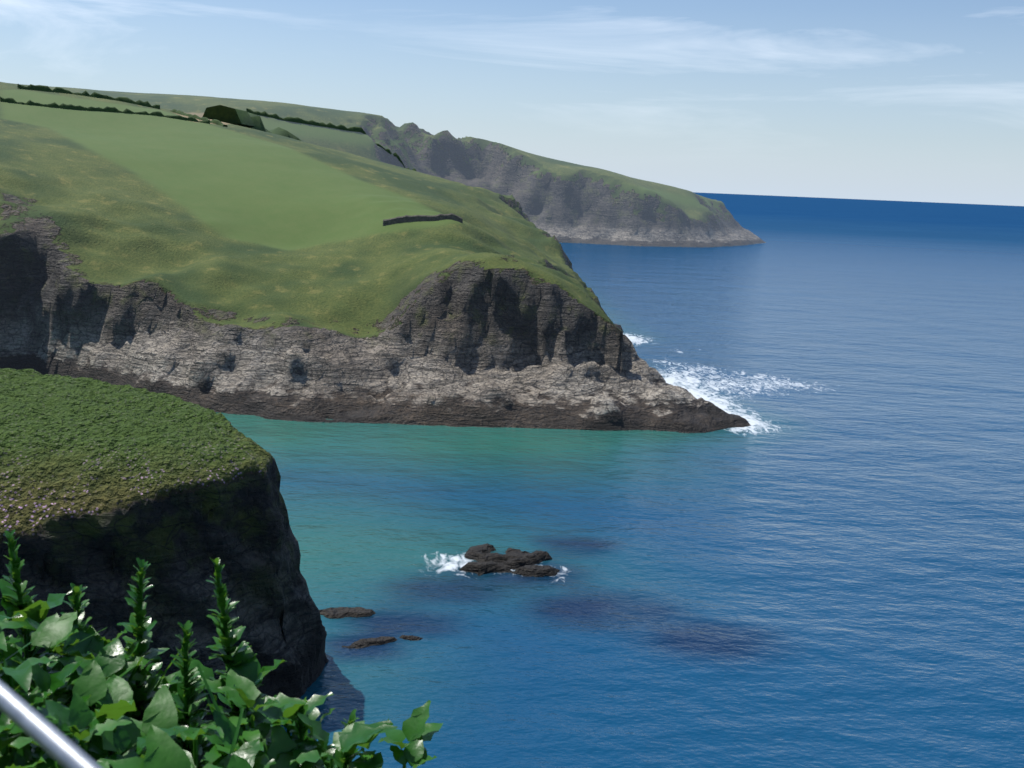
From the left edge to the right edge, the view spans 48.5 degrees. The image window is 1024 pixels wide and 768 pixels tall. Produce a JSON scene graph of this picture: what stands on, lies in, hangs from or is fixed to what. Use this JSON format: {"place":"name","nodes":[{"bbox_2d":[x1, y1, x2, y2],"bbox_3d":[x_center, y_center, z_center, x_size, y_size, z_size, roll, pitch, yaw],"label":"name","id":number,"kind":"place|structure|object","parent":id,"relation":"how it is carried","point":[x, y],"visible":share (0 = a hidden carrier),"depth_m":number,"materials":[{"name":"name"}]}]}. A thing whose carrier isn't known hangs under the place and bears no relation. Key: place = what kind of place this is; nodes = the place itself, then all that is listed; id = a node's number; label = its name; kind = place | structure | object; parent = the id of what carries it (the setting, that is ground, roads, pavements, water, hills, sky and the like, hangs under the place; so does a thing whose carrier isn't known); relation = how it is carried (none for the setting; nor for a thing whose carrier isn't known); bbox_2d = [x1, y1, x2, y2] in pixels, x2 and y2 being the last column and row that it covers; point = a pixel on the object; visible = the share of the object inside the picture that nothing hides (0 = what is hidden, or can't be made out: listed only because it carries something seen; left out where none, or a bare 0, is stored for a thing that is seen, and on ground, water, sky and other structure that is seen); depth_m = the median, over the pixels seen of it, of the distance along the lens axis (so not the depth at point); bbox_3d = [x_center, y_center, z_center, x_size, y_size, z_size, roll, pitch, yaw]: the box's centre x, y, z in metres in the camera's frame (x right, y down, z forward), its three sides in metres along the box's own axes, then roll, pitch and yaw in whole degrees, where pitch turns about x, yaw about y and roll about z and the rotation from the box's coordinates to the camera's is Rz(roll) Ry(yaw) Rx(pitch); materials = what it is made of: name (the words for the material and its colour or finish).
{"place":"outdoors","nodes":[
{"label":"outdoors","id":0,"kind":"place"},
{"bbox_2d":[0,368,559,720],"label":"cliffs","id":1,"kind":"structure","parent":0,"point":[104,485],"depth_m":84.75,"materials":[{"name":"grey stone"}]},
{"bbox_2d":[0,680,101,767],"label":"handrail","id":2,"kind":"object","parent":1,"relation":"on","point":[54,742],"depth_m":1.09,"materials":[{"name":"metal"}]},
{"bbox_2d":[0,530,442,767],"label":"sea beet plants","id":3,"kind":"object","parent":1,"relation":"on","point":[96,697],"visible":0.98,"depth_m":3.31,"materials":[{"name":"green plant"}]},
{"bbox_2d":[0,82,750,432],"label":"headland","id":4,"kind":"structure","parent":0,"point":[232,268],"depth_m":221.10,"materials":[{"name":"green plant"}]},
{"bbox_2d":[0,84,415,170],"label":"hedgerows","id":5,"kind":"object","parent":4,"relation":"on","point":[220,114],"visible":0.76,"depth_m":458.45,"materials":[{"name":"green plant"}]},
{"bbox_2d":[383,213,462,225],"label":"stone wall","id":6,"kind":"structure","parent":4,"relation":"on","point":[412,218],"depth_m":260.62,"materials":[{"name":"grey stone"}]},
{"bbox_2d":[22,84,765,246],"bbox_3d":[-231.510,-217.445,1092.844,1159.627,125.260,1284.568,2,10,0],"label":"headland","id":7,"kind":"structure","parent":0,"point":[564,202],"depth_m":847.84,"materials":[{"name":"grey stone"}]},
{"bbox_2d":[0,0,1023,205],"label":"sky","id":8,"kind":"structure","parent":0,"point":[889,100],"materials":[{"name":"blue"}]},
{"bbox_2d":[216,192,1023,767],"bbox_3d":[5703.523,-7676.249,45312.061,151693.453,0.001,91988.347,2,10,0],"label":"sea","id":9,"kind":"structure","parent":0,"point":[818,562],"depth_m":136.17,"materials":[{"name":"liquid"}]}
]}

